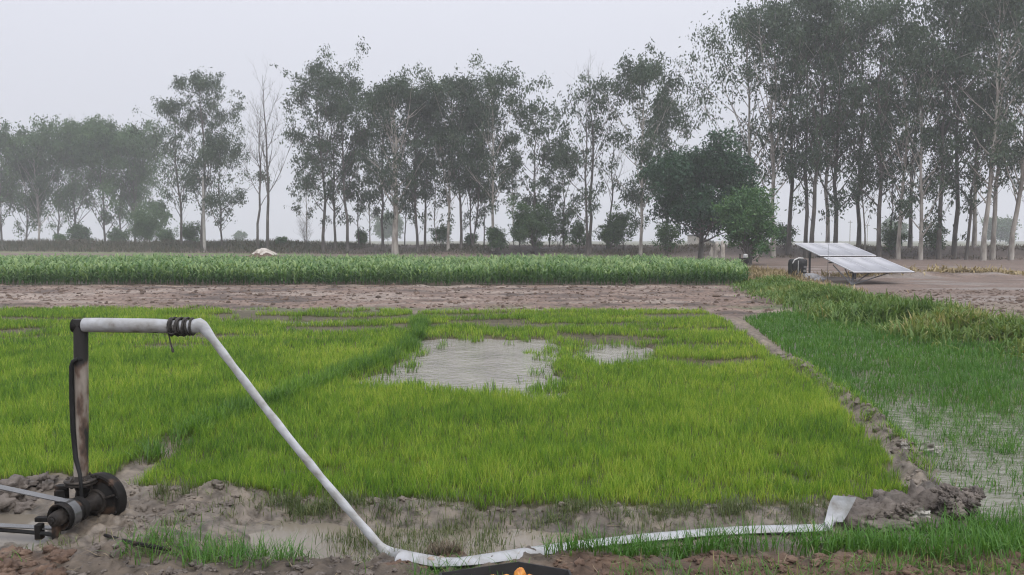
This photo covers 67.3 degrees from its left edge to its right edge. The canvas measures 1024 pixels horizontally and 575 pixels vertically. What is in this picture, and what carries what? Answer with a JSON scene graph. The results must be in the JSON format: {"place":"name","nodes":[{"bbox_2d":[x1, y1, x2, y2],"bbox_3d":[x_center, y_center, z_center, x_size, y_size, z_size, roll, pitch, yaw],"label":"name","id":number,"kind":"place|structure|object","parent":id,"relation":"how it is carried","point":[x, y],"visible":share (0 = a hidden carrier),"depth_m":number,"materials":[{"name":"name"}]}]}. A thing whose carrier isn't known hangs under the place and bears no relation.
{"place":"outdoors","nodes":[
{"label":"outdoors","id":0,"kind":"place"},
{"bbox_2d":[0,514,51,549],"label":"ditch water","id":1,"kind":"structure","parent":0,"point":[19,538],"depth_m":6.00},
{"bbox_2d":[359,338,565,400],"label":"pond water","id":2,"kind":"structure","parent":0,"point":[457,362],"depth_m":13.99,"materials":[{"name":"liquid"}]},
{"bbox_2d":[353,330,674,400],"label":"pond edge seedlings","id":3,"kind":"object","parent":2,"relation":"in","point":[533,386],"visible":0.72,"depth_m":14.06,"materials":[{"name":"green plant"}]},
{"bbox_2d":[248,519,684,561],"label":"ditch water","id":4,"kind":"structure","parent":0,"point":[285,530],"depth_m":5.91,"materials":[{"name":"liquid"}]},
{"bbox_2d":[0,241,1023,574],"bbox_3d":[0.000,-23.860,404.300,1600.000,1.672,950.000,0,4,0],"label":"ground","id":5,"kind":"structure","parent":0,"point":[916,281],"depth_m":13.04,"materials":[{"name":"soil"}]},
{"bbox_2d":[0,130,41,240],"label":"eucalyptus tree","id":6,"kind":"object","parent":5,"relation":"on","point":[2,137],"visible":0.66,"depth_m":176.84,"materials":[{"name":"green plant"}]},
{"bbox_2d":[0,471,58,513],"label":"mud clods","id":7,"kind":"object","parent":5,"relation":"on","point":[18,503],"visible":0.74,"depth_m":6.62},
{"bbox_2d":[0,156,60,239],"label":"eucalyptus tree","id":8,"kind":"object","parent":5,"relation":"on","point":[8,202],"visible":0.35,"depth_m":183.69,"materials":[{"name":"green plant"}]},
{"bbox_2d":[0,544,76,574],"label":"earth clods","id":9,"kind":"object","parent":5,"relation":"on","point":[11,565],"visible":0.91,"depth_m":5.09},
{"bbox_2d":[0,117,82,239],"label":"eucalyptus tree","id":10,"kind":"object","parent":5,"relation":"on","point":[32,137],"visible":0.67,"depth_m":178.50,"materials":[{"name":"green plant"}]},
{"bbox_2d":[19,149,93,233],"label":"eucalyptus tree","id":11,"kind":"object","parent":5,"relation":"on","point":[58,220],"visible":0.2,"depth_m":203.41,"materials":[{"name":"green plant"}]},
{"bbox_2d":[19,113,124,227],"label":"eucalyptus tree","id":12,"kind":"object","parent":5,"relation":"on","point":[43,129],"visible":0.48,"depth_m":178.86,"materials":[{"name":"green plant"}]},
{"bbox_2d":[64,219,95,241],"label":"shrub","id":13,"kind":"object","parent":5,"relation":"on","point":[77,231],"visible":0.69,"depth_m":175.60,"materials":[{"name":"green plant"}]},
{"bbox_2d":[34,319,157,539],"bbox_3d":[-3.075,1.100,5.968,1.161,1.696,0.601,0,4,0],"label":"water pump","id":14,"kind":"object","parent":5,"relation":"on","point":[98,494],"visible":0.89,"depth_m":6.05,"materials":[{"name":"black metal"}]},
{"bbox_2d":[0,485,81,530],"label":"drive belt","id":15,"kind":"object","parent":14,"relation":"attached to","point":[74,505],"visible":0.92,"depth_m":5.85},
{"bbox_2d":[80,318,855,567],"bbox_3d":[-0.325,1.130,5.545,6.068,1.721,1.188,0,4,0],"label":"layflat hose","id":16,"kind":"object","parent":14,"relation":"attached to","point":[839,507],"visible":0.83,"depth_m":5.85,"materials":[{"name":"plastic"}]},
{"bbox_2d":[166,317,195,352],"bbox_3d":[-2.596,0.366,6.035,0.206,0.275,0.170,0,4,0],"label":"rope","id":17,"kind":"object","parent":16,"relation":"attached to","point":[169,325],"visible":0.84,"depth_m":5.97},
{"bbox_2d":[44,114,179,240],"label":"eucalyptus tree","id":18,"kind":"object","parent":5,"relation":"on","point":[91,132],"visible":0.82,"depth_m":175.40,"materials":[{"name":"green plant"}]},
{"bbox_2d":[70,145,167,230],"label":"eucalyptus tree","id":19,"kind":"object","parent":5,"relation":"on","point":[109,217],"visible":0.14,"depth_m":196.73,"materials":[{"name":"green plant"}]},
{"bbox_2d":[83,120,179,240],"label":"eucalyptus tree","id":20,"kind":"object","parent":5,"relation":"on","point":[130,146],"visible":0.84,"depth_m":179.13,"materials":[{"name":"green plant"}]},
{"bbox_2d":[126,205,161,241],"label":"shrub","id":21,"kind":"object","parent":5,"relation":"on","point":[145,227],"visible":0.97,"depth_m":148.23,"materials":[{"name":"green plant"}]},
{"bbox_2d":[133,198,174,239],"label":"tree","id":22,"kind":"object","parent":5,"relation":"on","point":[152,206],"visible":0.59,"depth_m":168.17,"materials":[{"name":"green plant"}]},
{"bbox_2d":[125,95,211,243],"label":"eucalyptus tree","id":23,"kind":"object","parent":5,"relation":"on","point":[171,141],"visible":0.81,"depth_m":129.49,"materials":[{"name":"green plant"}]},
{"bbox_2d":[161,66,249,247],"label":"eucalyptus tree","id":24,"kind":"object","parent":5,"relation":"on","point":[197,82],"visible":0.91,"depth_m":128.33,"materials":[{"name":"green plant"}]},
{"bbox_2d":[0,304,413,479],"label":"rice seedlings","id":25,"kind":"object","parent":5,"relation":"on","point":[107,368],"visible":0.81,"depth_m":12.81,"materials":[{"name":"green plant"}]},
{"bbox_2d":[177,132,271,246],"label":"eucalyptus tree","id":26,"kind":"object","parent":5,"relation":"on","point":[213,149],"visible":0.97,"depth_m":126.00,"materials":[{"name":"green plant"}]},
{"bbox_2d":[66,542,436,574],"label":"earth clods","id":27,"kind":"object","parent":5,"relation":"on","point":[168,570],"visible":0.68,"depth_m":5.05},
{"bbox_2d":[236,89,280,249],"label":"bare tree","id":28,"kind":"object","parent":5,"relation":"on","point":[257,227],"visible":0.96,"depth_m":121.32,"materials":[{"name":"grey plant"}]},
{"bbox_2d":[240,55,299,248],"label":"bare tree","id":29,"kind":"object","parent":5,"relation":"on","point":[266,168],"visible":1,"depth_m":120.38,"materials":[{"name":"grey plant"}]},
{"bbox_2d":[283,153,322,241],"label":"eucalyptus tree","id":30,"kind":"object","parent":5,"relation":"on","point":[298,206],"visible":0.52,"depth_m":127.24,"materials":[{"name":"green plant"}]},
{"bbox_2d":[269,35,370,252],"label":"eucalyptus tree","id":31,"kind":"object","parent":5,"relation":"on","point":[313,72],"visible":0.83,"depth_m":116.04,"materials":[{"name":"green plant"}]},
{"bbox_2d":[294,90,373,250],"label":"eucalyptus tree","id":32,"kind":"object","parent":5,"relation":"on","point":[328,110],"visible":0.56,"depth_m":116.68,"materials":[{"name":"green plant"}]},
{"bbox_2d":[305,70,394,251],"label":"eucalyptus tree","id":33,"kind":"object","parent":5,"relation":"on","point":[340,88],"visible":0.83,"depth_m":114.98,"materials":[{"name":"green plant"}]},
{"bbox_2d":[338,128,379,243],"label":"eucalyptus tree","id":34,"kind":"object","parent":5,"relation":"on","point":[364,206],"visible":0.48,"depth_m":120.07,"materials":[{"name":"green plant"}]},
{"bbox_2d":[344,123,392,243],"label":"eucalyptus tree","id":35,"kind":"object","parent":5,"relation":"on","point":[374,212],"visible":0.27,"depth_m":123.29,"materials":[{"name":"green plant"}]},
{"bbox_2d":[339,67,408,250],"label":"eucalyptus tree","id":36,"kind":"object","parent":5,"relation":"on","point":[370,196],"visible":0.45,"depth_m":115.00,"materials":[{"name":"green plant"}]},
{"bbox_2d":[0,252,754,285],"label":"maize crop","id":37,"kind":"object","parent":5,"relation":"on","point":[141,268],"visible":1,"depth_m":38.31,"materials":[{"name":"green plant"}]},
{"bbox_2d":[370,210,404,239],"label":"distant tree","id":38,"kind":"object","parent":5,"relation":"on","point":[387,231],"visible":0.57,"depth_m":326.39,"materials":[{"name":"green plant"}]},
{"bbox_2d":[348,60,443,254],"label":"eucalyptus tree","id":39,"kind":"object","parent":5,"relation":"on","point":[383,92],"visible":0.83,"depth_m":109.36,"materials":[{"name":"green plant"}]},
{"bbox_2d":[0,283,796,314],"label":"field clods","id":40,"kind":"object","parent":5,"relation":"on","point":[377,297],"visible":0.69,"depth_m":29.93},
{"bbox_2d":[350,64,448,252],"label":"eucalyptus tree","id":41,"kind":"object","parent":5,"relation":"on","point":[416,142],"visible":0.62,"depth_m":110.38,"materials":[{"name":"green plant"}]},
{"bbox_2d":[390,93,455,250],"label":"eucalyptus tree","id":42,"kind":"object","parent":5,"relation":"on","point":[425,195],"visible":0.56,"depth_m":111.46,"materials":[{"name":"green plant"}]},
{"bbox_2d":[418,536,474,557],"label":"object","id":43,"kind":"object","parent":5,"relation":"on","point":[445,548],"visible":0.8,"depth_m":5.32,"materials":[{"name":"plant"}]},
{"bbox_2d":[419,49,491,250],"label":"eucalyptus tree","id":44,"kind":"object","parent":5,"relation":"on","point":[436,136],"visible":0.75,"depth_m":109.24,"materials":[{"name":"green plant"}]},
{"bbox_2d":[422,63,489,249],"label":"eucalyptus tree","id":45,"kind":"object","parent":5,"relation":"on","point":[461,141],"visible":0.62,"depth_m":109.30,"materials":[{"name":"green plant"}]},
{"bbox_2d":[421,86,523,246],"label":"eucalyptus tree","id":46,"kind":"object","parent":5,"relation":"on","point":[473,150],"visible":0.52,"depth_m":110.30,"materials":[{"name":"green plant"}]},
{"bbox_2d":[124,479,828,531],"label":"mud clods","id":47,"kind":"object","parent":5,"relation":"on","point":[142,507],"visible":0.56,"depth_m":6.35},
{"bbox_2d":[485,226,509,253],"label":"shrub","id":48,"kind":"object","parent":5,"relation":"on","point":[496,238],"visible":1,"depth_m":107.17,"materials":[{"name":"green plant"}]},
{"bbox_2d":[451,61,553,250],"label":"eucalyptus tree","id":49,"kind":"object","parent":5,"relation":"on","point":[490,82],"visible":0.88,"depth_m":107.64,"materials":[{"name":"green plant"}]},
{"bbox_2d":[439,561,571,574],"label":"tray","id":50,"kind":"object","parent":5,"relation":"on","point":[512,567],"visible":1,"depth_m":4.95,"materials":[{"name":"black plastic"}]},
{"bbox_2d":[0,489,1016,574],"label":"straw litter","id":51,"kind":"object","parent":5,"relation":"on","point":[398,563],"visible":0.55,"depth_m":5.39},
{"bbox_2d":[0,498,1023,574],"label":"verge grass","id":52,"kind":"structure","parent":5,"relation":"on","point":[988,537],"depth_m":5.38,"materials":[{"name":"green plant"}]},
{"bbox_2d":[0,237,1023,259],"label":"bank undergrowth","id":53,"kind":"object","parent":5,"relation":"on","point":[47,245],"visible":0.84,"depth_m":123.47,"materials":[{"name":"green plant"}]},
{"bbox_2d":[495,132,530,244],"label":"eucalyptus tree","id":54,"kind":"object","parent":5,"relation":"on","point":[517,137],"visible":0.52,"depth_m":111.84,"materials":[{"name":"green plant"}]},
{"bbox_2d":[123,305,909,510],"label":"rice seedlings","id":55,"kind":"object","parent":5,"relation":"on","point":[708,384],"visible":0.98,"depth_m":8.55,"materials":[{"name":"green plant"}]},
{"bbox_2d":[18,402,1023,561],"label":"ditch weeds","id":56,"kind":"object","parent":5,"relation":"on","point":[307,509],"visible":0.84,"depth_m":6.18,"materials":[{"name":"green plant"}]},
{"bbox_2d":[504,191,557,253],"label":"shrub","id":57,"kind":"object","parent":5,"relation":"on","point":[536,224],"visible":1,"depth_m":104.71,"materials":[{"name":"green plant"}]},
{"bbox_2d":[495,95,573,249],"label":"eucalyptus tree","id":58,"kind":"object","parent":5,"relation":"on","point":[533,199],"visible":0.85,"depth_m":107.50,"materials":[{"name":"green plant"}]},
{"bbox_2d":[125,311,947,484],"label":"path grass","id":59,"kind":"structure","parent":5,"relation":"on","point":[151,452],"depth_m":10.65,"materials":[{"name":"green plant"}]},
{"bbox_2d":[532,141,573,245],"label":"eucalyptus tree","id":60,"kind":"object","parent":5,"relation":"on","point":[550,168],"visible":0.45,"depth_m":109.92,"materials":[{"name":"green plant"}]},
{"bbox_2d":[532,146,583,247],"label":"eucalyptus tree","id":61,"kind":"object","parent":5,"relation":"on","point":[571,174],"visible":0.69,"depth_m":106.43,"materials":[{"name":"green plant"}]},
{"bbox_2d":[548,208,576,246],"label":"shrub","id":62,"kind":"object","parent":5,"relation":"on","point":[560,227],"visible":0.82,"depth_m":107.45,"materials":[{"name":"green plant"}]},
{"bbox_2d":[563,217,594,249],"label":"shrub","id":63,"kind":"object","parent":5,"relation":"on","point":[577,231],"visible":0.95,"depth_m":104.56,"materials":[{"name":"green plant"}]},
{"bbox_2d":[543,81,642,255],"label":"eucalyptus tree","id":64,"kind":"object","parent":5,"relation":"on","point":[585,162],"visible":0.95,"depth_m":100.82,"materials":[{"name":"green plant"}]},
{"bbox_2d":[567,57,624,253],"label":"tree","id":65,"kind":"object","parent":5,"relation":"on","point":[591,215],"visible":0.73,"depth_m":102.62,"materials":[{"name":"grey plant"}]},
{"bbox_2d":[596,212,626,249],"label":"shrub","id":66,"kind":"object","parent":5,"relation":"on","point":[609,236],"visible":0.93,"depth_m":103.01,"materials":[{"name":"green plant"}]},
{"bbox_2d":[604,203,639,250],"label":"shrub","id":67,"kind":"object","parent":5,"relation":"on","point":[620,216],"visible":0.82,"depth_m":103.08,"materials":[{"name":"green plant"}]},
{"bbox_2d":[574,37,697,255],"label":"eucalyptus tree","id":68,"kind":"object","parent":5,"relation":"on","point":[641,74],"visible":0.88,"depth_m":98.21,"materials":[{"name":"green plant"}]},
{"bbox_2d":[649,218,684,255],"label":"shrub","id":69,"kind":"object","parent":5,"relation":"on","point":[666,242],"visible":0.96,"depth_m":94.14,"materials":[{"name":"green plant"}]},
{"bbox_2d":[628,92,708,236],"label":"eucalyptus tree","id":70,"kind":"object","parent":5,"relation":"on","point":[678,113],"visible":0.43,"depth_m":105.32,"materials":[{"name":"green plant"}]},
{"bbox_2d":[633,120,765,259],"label":"mango tree","id":71,"kind":"object","parent":5,"relation":"on","point":[697,178],"visible":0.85,"depth_m":80.50,"materials":[{"name":"green plant"}]},
{"bbox_2d":[710,182,786,264],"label":"bushy tree","id":72,"kind":"object","parent":5,"relation":"on","point":[746,213],"visible":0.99,"depth_m":66.90,"materials":[{"name":"green plant"}]},
{"bbox_2d":[668,0,850,256],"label":"eucalyptus tree","id":73,"kind":"object","parent":5,"relation":"on","point":[713,40],"visible":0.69,"depth_m":93.38,"materials":[{"name":"green plant"}]},
{"bbox_2d":[712,0,842,257],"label":"eucalyptus tree","id":74,"kind":"object","parent":5,"relation":"on","point":[772,125],"visible":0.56,"depth_m":90.98,"materials":[{"name":"green plant"}]},
{"bbox_2d":[739,0,835,254],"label":"eucalyptus tree","id":75,"kind":"object","parent":5,"relation":"on","point":[789,226],"visible":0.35,"depth_m":93.25,"materials":[{"name":"green plant"}]},
{"bbox_2d":[553,550,1023,574],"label":"earth clods","id":76,"kind":"object","parent":5,"relation":"on","point":[790,559],"visible":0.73,"depth_m":5.16,"materials":[{"name":"soil"}]},
{"bbox_2d":[755,9,852,257],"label":"eucalyptus tree","id":77,"kind":"object","parent":5,"relation":"on","point":[790,66],"visible":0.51,"depth_m":90.18,"materials":[{"name":"green plant"}]},
{"bbox_2d":[745,0,890,242],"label":"eucalyptus tree","id":78,"kind":"object","parent":5,"relation":"on","point":[826,182],"visible":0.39,"depth_m":89.73,"materials":[{"name":"green plant"}]},
{"bbox_2d":[731,262,908,292],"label":"dry grass","id":79,"kind":"structure","parent":5,"relation":"on","point":[761,272],"depth_m":40.66,"materials":[{"name":"plant"}]},
{"bbox_2d":[763,0,877,257],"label":"eucalyptus tree","id":80,"kind":"object","parent":5,"relation":"on","point":[829,8],"visible":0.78,"depth_m":87.40,"materials":[{"name":"green plant"}]},
{"bbox_2d":[767,0,925,242],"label":"eucalyptus tree","id":81,"kind":"object","parent":5,"relation":"on","point":[833,198],"visible":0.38,"depth_m":89.42,"materials":[{"name":"green plant"}]},
{"bbox_2d":[794,0,913,244],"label":"eucalyptus tree","id":82,"kind":"object","parent":5,"relation":"on","point":[858,238],"visible":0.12,"depth_m":97.25,"materials":[{"name":"green plant"}]},
{"bbox_2d":[794,243,914,284],"bbox_3d":[18.021,-1.275,41.137,3.584,2.187,7.028,0,4,-5],"label":"solar array","id":83,"kind":"object","parent":5,"relation":"on","point":[854,260],"visible":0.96,"depth_m":40.75,"materials":[{"name":"glass"}]},
{"bbox_2d":[817,73,907,249],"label":"eucalyptus tree","id":84,"kind":"object","parent":5,"relation":"on","point":[862,143],"visible":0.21,"depth_m":93.52,"materials":[{"name":"green plant"}]},
{"bbox_2d":[715,273,1023,361],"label":"bank scrub","id":85,"kind":"object","parent":5,"relation":"on","point":[939,320],"visible":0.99,"depth_m":19.55,"materials":[{"name":"green plant"}]},
{"bbox_2d":[804,0,958,257],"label":"eucalyptus tree","id":86,"kind":"object","parent":5,"relation":"on","point":[892,10],"visible":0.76,"depth_m":84.81,"materials":[{"name":"green plant"}]},
{"bbox_2d":[841,389,925,490],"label":"mud clods","id":87,"kind":"object","parent":5,"relation":"on","point":[896,449],"visible":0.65,"depth_m":7.98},
{"bbox_2d":[873,222,912,251],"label":"shrub","id":88,"kind":"object","parent":5,"relation":"on","point":[890,236],"visible":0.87,"depth_m":91.28,"materials":[{"name":"green plant"}]},
{"bbox_2d":[867,98,924,250],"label":"eucalyptus tree","id":89,"kind":"object","parent":5,"relation":"on","point":[892,218],"visible":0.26,"depth_m":91.80,"materials":[{"name":"green plant"}]},
{"bbox_2d":[824,478,986,534],"bbox_3d":[3.224,1.838,6.192,1.421,0.562,0.589,0,4,0],"label":"mud heap","id":90,"kind":"object","parent":5,"relation":"on","point":[885,505],"visible":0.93,"depth_m":6.10,"materials":[{"name":"soil"}]},
{"bbox_2d":[813,262,1023,277],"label":"dry straw","id":91,"kind":"object","parent":5,"relation":"on","point":[961,269],"visible":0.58,"depth_m":46.26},
{"bbox_2d":[863,18,977,247],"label":"eucalyptus tree","id":92,"kind":"object","parent":5,"relation":"on","point":[910,241],"visible":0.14,"depth_m":95.93,"materials":[{"name":"green plant"}]},
{"bbox_2d":[846,17,997,258],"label":"eucalyptus tree","id":93,"kind":"object","parent":5,"relation":"on","point":[900,39],"visible":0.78,"depth_m":83.84,"materials":[{"name":"green plant"}]},
{"bbox_2d":[868,25,983,259],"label":"eucalyptus tree","id":94,"kind":"object","parent":5,"relation":"on","point":[902,206],"visible":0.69,"depth_m":82.96,"materials":[{"name":"green plant"}]},
{"bbox_2d":[918,220,949,254],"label":"shrub","id":95,"kind":"object","parent":5,"relation":"on","point":[930,238],"visible":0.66,"depth_m":89.48,"materials":[{"name":"green plant"}]},
{"bbox_2d":[874,288,1023,316],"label":"field clods","id":96,"kind":"object","parent":5,"relation":"on","point":[1018,299],"visible":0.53,"depth_m":29.75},
{"bbox_2d":[890,0,1022,259],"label":"eucalyptus tree","id":97,"kind":"object","parent":5,"relation":"on","point":[925,135],"visible":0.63,"depth_m":82.26,"materials":[{"name":"green plant"}]},
{"bbox_2d":[901,0,1023,260],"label":"eucalyptus tree","id":98,"kind":"object","parent":5,"relation":"on","point":[993,158],"visible":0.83,"depth_m":80.08,"materials":[{"name":"green plant"}]},
{"bbox_2d":[901,0,1023,258],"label":"eucalyptus tree","id":99,"kind":"object","parent":5,"relation":"on","point":[956,222],"visible":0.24,"depth_m":84.06,"materials":[{"name":"green plant"}]},
{"bbox_2d":[908,8,1023,245],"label":"eucalyptus tree","id":100,"kind":"object","parent":5,"relation":"on","point":[974,232],"visible":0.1,"depth_m":95.47,"materials":[{"name":"green plant"}]},
{"bbox_2d":[927,1,1023,259],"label":"eucalyptus tree","id":101,"kind":"object","parent":5,"relation":"on","point":[992,254],"visible":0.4,"depth_m":83.22,"materials":[{"name":"green plant"}]},
{"bbox_2d":[928,72,1023,259],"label":"eucalyptus tree","id":102,"kind":"object","parent":5,"relation":"on","point":[970,197],"visible":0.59,"depth_m":82.16,"materials":[{"name":"green plant"}]},
{"bbox_2d":[972,0,1023,259],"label":"eucalyptus tree","id":103,"kind":"object","parent":5,"relation":"on","point":[1017,13],"visible":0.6,"depth_m":81.66,"materials":[{"name":"green plant"}]},
{"bbox_2d":[977,215,1021,244],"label":"distant tree","id":104,"kind":"object","parent":5,"relation":"on","point":[1003,228],"visible":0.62,"depth_m":286.78,"materials":[{"name":"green plant"}]},
{"bbox_2d":[0,0,1023,240],"label":"sky","id":105,"kind":"structure","parent":0,"point":[64,59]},
{"bbox_2d":[573,344,657,367],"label":"pond water","id":106,"kind":"structure","parent":0,"point":[606,353],"depth_m":15.60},
{"bbox_2d":[743,307,1023,520],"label":"paddy grass","id":107,"kind":"structure","parent":0,"point":[824,343],"depth_m":12.80,"materials":[{"name":"green plant"}]},
{"bbox_2d":[851,370,1023,519],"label":"paddy water","id":108,"kind":"structure","parent":0,"point":[972,455],"depth_m":8.30,"materials":[{"name":"liquid"}]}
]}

